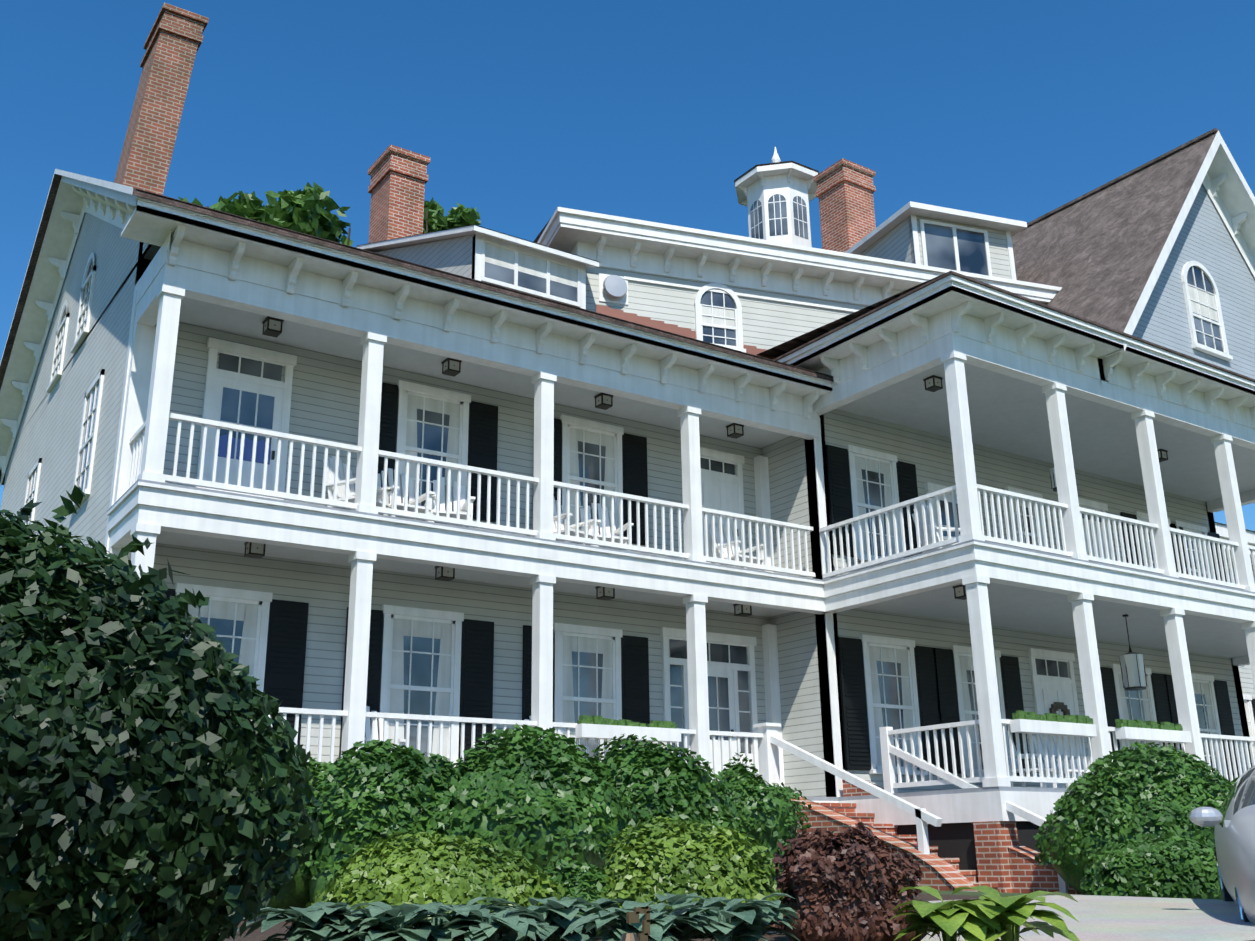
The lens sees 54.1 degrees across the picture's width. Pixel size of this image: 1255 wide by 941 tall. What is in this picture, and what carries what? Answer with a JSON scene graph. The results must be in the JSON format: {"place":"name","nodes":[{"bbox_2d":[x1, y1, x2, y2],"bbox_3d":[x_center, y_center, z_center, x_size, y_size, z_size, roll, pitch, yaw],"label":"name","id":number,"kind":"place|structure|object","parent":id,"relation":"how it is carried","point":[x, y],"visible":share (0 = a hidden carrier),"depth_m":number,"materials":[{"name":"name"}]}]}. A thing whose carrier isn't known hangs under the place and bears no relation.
{"place":"outdoors","nodes":[
{"label":"outdoors","id":0,"kind":"place"},
{"bbox_2d":[0,0,1254,530],"label":"sky","id":1,"kind":"structure","parent":0,"point":[521,111],"materials":[{"name":"blue"}]},
{"bbox_2d":[920,890,1050,896],"bbox_3d":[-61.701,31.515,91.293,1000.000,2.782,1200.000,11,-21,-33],"label":"ground","id":2,"kind":"structure","parent":0,"point":[971,893],"depth_m":13.01,"materials":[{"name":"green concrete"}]},
{"bbox_2d":[178,191,306,233],"bbox_3d":[-10.877,1.117,32.547,4.682,18.646,3.951,11,-21,-33],"label":"tree","id":3,"kind":"object","parent":2,"relation":"on","point":[246,205],"visible":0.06,"depth_m":33.89,"materials":[{"name":"green plant"}]},
{"bbox_2d":[263,182,352,245],"bbox_3d":[-8.844,1.090,35.098,4.550,20.172,5.108,-12,-21,32],"label":"tree","id":4,"kind":"object","parent":2,"relation":"on","point":[299,209],"visible":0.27,"depth_m":35.75,"materials":[{"name":"green plant"}]},
{"bbox_2d":[423,198,480,232],"bbox_3d":[-6.067,1.310,36.895,3.751,20.752,3.228,-11,-20,30],"label":"tree","id":5,"kind":"object","parent":2,"relation":"on","point":[436,219],"visible":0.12,"depth_m":38.56,"materials":[{"name":"green plant"}]},
{"bbox_2d":[0,2,1254,894],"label":"house","id":6,"kind":"structure","parent":2,"relation":"on","point":[900,530],"depth_m":19.46,"materials":[{"name":"white paint"}]},
{"bbox_2d":[219,894,1254,940],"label":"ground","id":7,"kind":"structure","parent":2,"relation":"on","point":[257,935],"depth_m":7.83,"materials":[{"name":"brown soil"}]},
{"bbox_2d":[0,509,320,940],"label":"shrub","id":8,"kind":"object","parent":7,"relation":"on","point":[154,786],"visible":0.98,"depth_m":3.53,"materials":[{"name":"green plant"}]},
{"bbox_2d":[0,485,209,615],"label":"shrub sprigs","id":9,"kind":"object","parent":8,"relation":"on","point":[155,576],"visible":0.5,"depth_m":4.19,"materials":[{"name":"green plant"}]},
{"bbox_2d":[246,756,332,920],"bbox_3d":[-2.573,2.864,9.638,1.446,1.330,1.292,11,-21,-33],"label":"boxwood shrub","id":10,"kind":"object","parent":7,"relation":"on","point":[298,895],"visible":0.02,"depth_m":9.13,"materials":[{"name":"green plant"}]},
{"bbox_2d":[237,902,352,940],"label":"hosta plant","id":11,"kind":"object","parent":7,"relation":"on","point":[270,919],"visible":0.5,"depth_m":5.76,"materials":[{"name":"green plant"}]},
{"bbox_2d":[283,905,379,940],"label":"hosta plant","id":12,"kind":"object","parent":7,"relation":"on","point":[295,934],"visible":0.33,"depth_m":5.74,"materials":[{"name":"green plant"}]},
{"bbox_2d":[322,905,423,940],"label":"hosta plant","id":13,"kind":"object","parent":7,"relation":"on","point":[339,935],"visible":0.35,"depth_m":5.74,"materials":[{"name":"green plant"}]},
{"bbox_2d":[299,739,469,905],"bbox_3d":[-1.795,2.767,9.416,1.506,1.376,1.324,11,-21,-33],"label":"boxwood shrub","id":14,"kind":"object","parent":7,"relation":"on","point":[382,790],"visible":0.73,"depth_m":9.02,"materials":[{"name":"green plant"}]},
{"bbox_2d":[348,901,453,940],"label":"hosta plant","id":15,"kind":"object","parent":7,"relation":"on","point":[393,928],"visible":0.9,"depth_m":5.62,"materials":[{"name":"green plant"}]},
{"bbox_2d":[306,830,566,940],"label":"lime shrub","id":16,"kind":"object","parent":7,"relation":"on","point":[406,868],"visible":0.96,"depth_m":6.82,"materials":[{"name":"green plant"}]},
{"bbox_2d":[404,902,485,940],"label":"hosta plant","id":17,"kind":"object","parent":7,"relation":"on","point":[441,931],"visible":0.35,"depth_m":5.80,"materials":[{"name":"green plant"}]},
{"bbox_2d":[414,897,505,937],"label":"hosta plant","id":18,"kind":"object","parent":7,"relation":"on","point":[476,906],"visible":0.23,"depth_m":6.07,"materials":[{"name":"green plant"}]},
{"bbox_2d":[436,908,555,940],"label":"hosta plant","id":19,"kind":"object","parent":7,"relation":"on","point":[515,921],"visible":0.96,"depth_m":5.71,"materials":[{"name":"green plant"}]},
{"bbox_2d":[483,898,581,940],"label":"hosta plant","id":20,"kind":"object","parent":7,"relation":"on","point":[545,913],"visible":0.19,"depth_m":6.28,"materials":[{"name":"green plant"}]},
{"bbox_2d":[424,723,648,873],"bbox_3d":[-0.813,2.791,9.776,2.137,1.524,1.863,11,-21,-33],"label":"boxwood shrub","id":21,"kind":"object","parent":7,"relation":"on","point":[545,802],"visible":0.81,"depth_m":9.21,"materials":[{"name":"green plant"}]},
{"bbox_2d":[515,897,601,940],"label":"hosta plant","id":22,"kind":"object","parent":7,"relation":"on","point":[569,913],"visible":0.65,"depth_m":6.18,"materials":[{"name":"green plant"}]},
{"bbox_2d":[539,859,609,938],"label":"shrub","id":23,"kind":"object","parent":7,"relation":"on","point":[585,880],"visible":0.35,"depth_m":7.24,"materials":[{"name":"green plant"}]},
{"bbox_2d":[539,897,626,940],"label":"hosta plant","id":24,"kind":"object","parent":7,"relation":"on","point":[607,904],"visible":0.21,"depth_m":6.42,"materials":[{"name":"green plant"}]},
{"bbox_2d":[560,901,682,940],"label":"hosta plant","id":25,"kind":"object","parent":7,"relation":"on","point":[602,918],"visible":0.58,"depth_m":5.67,"materials":[{"name":"green plant"}]},
{"bbox_2d":[620,906,649,940],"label":"path light","id":26,"kind":"object","parent":7,"relation":"on","point":[632,917],"visible":1,"depth_m":4.82,"materials":[{"name":"brown metal"}]},
{"bbox_2d":[608,895,716,940],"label":"hosta plant","id":27,"kind":"object","parent":7,"relation":"on","point":[675,917],"visible":0.48,"depth_m":5.83,"materials":[{"name":"green plant"}]},
{"bbox_2d":[585,734,747,840],"bbox_3d":[0.165,2.924,10.161,1.601,1.479,1.460,11,-21,-33],"label":"boxwood shrub","id":28,"kind":"object","parent":7,"relation":"on","point":[656,779],"visible":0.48,"depth_m":9.96,"materials":[{"name":"green plant"}]},
{"bbox_2d":[655,893,724,939],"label":"hosta plant","id":29,"kind":"object","parent":7,"relation":"on","point":[671,898],"visible":0.08,"depth_m":6.29,"materials":[{"name":"green plant"}]},
{"bbox_2d":[601,816,784,936],"bbox_3d":[0.349,2.514,7.566,1.332,0.751,1.191,11,-21,-33],"label":"lime shrub","id":30,"kind":"object","parent":7,"relation":"on","point":[649,861],"visible":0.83,"depth_m":7.29,"materials":[{"name":"green plant"}]},
{"bbox_2d":[670,899,778,940],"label":"hosta plant","id":31,"kind":"object","parent":7,"relation":"on","point":[726,923],"visible":0.92,"depth_m":5.88,"materials":[{"name":"green plant"}]},
{"bbox_2d":[698,893,800,940],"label":"hosta plant","id":32,"kind":"object","parent":7,"relation":"on","point":[778,914],"visible":0.46,"depth_m":6.20,"materials":[{"name":"green plant"}]},
{"bbox_2d":[765,822,939,940],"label":"barberry shrub","id":33,"kind":"object","parent":7,"relation":"on","point":[842,885],"visible":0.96,"depth_m":6.47,"materials":[{"name":"brown plant"}]},
{"bbox_2d":[890,886,1012,940],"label":"lime hosta","id":34,"kind":"object","parent":7,"relation":"on","point":[971,917],"visible":0.96,"depth_m":5.87,"materials":[{"name":"green plant"}]},
{"bbox_2d":[911,896,1039,940],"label":"lime hosta","id":35,"kind":"object","parent":7,"relation":"on","point":[963,929],"visible":0.04,"depth_m":6.46,"materials":[{"name":"green plant"}]},
{"bbox_2d":[952,885,1079,940],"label":"lime hosta","id":36,"kind":"object","parent":7,"relation":"on","point":[1018,911],"visible":0.9,"depth_m":5.81,"materials":[{"name":"green plant"}]},
{"bbox_2d":[712,752,811,873],"bbox_3d":[1.394,4.113,14.371,1.580,1.632,1.288,-1,-17,2],"label":"shrub by stairs","id":37,"kind":"object","parent":2,"relation":"on","point":[769,817],"visible":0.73,"depth_m":13.98,"materials":[{"name":"green plant"}]},
{"bbox_2d":[766,895,1254,940],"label":"driveway","id":38,"kind":"structure","parent":0,"point":[1112,918],"depth_m":8.34,"materials":[{"name":"concrete"}]},
{"bbox_2d":[1033,742,1232,894],"bbox_3d":[6.567,4.391,15.353,3.260,1.920,2.517,11,-21,-33],"label":"boxwood shrub","id":39,"kind":"object","parent":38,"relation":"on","point":[1140,792],"visible":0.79,"depth_m":14.71,"materials":[{"name":"green plant"}]},
{"bbox_2d":[1079,837,1221,899],"bbox_3d":[6.145,4.632,14.062,1.985,0.847,1.851,-2,-18,5],"label":"boxwood shrub","id":40,"kind":"object","parent":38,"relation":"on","point":[1182,868],"visible":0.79,"depth_m":13.39,"materials":[{"name":"green plant"}]},
{"bbox_2d":[1189,765,1254,923],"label":"sedan car","id":41,"kind":"object","parent":38,"relation":"on","point":[1232,820],"visible":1,"depth_m":9.15,"materials":[{"name":"silver metal"}]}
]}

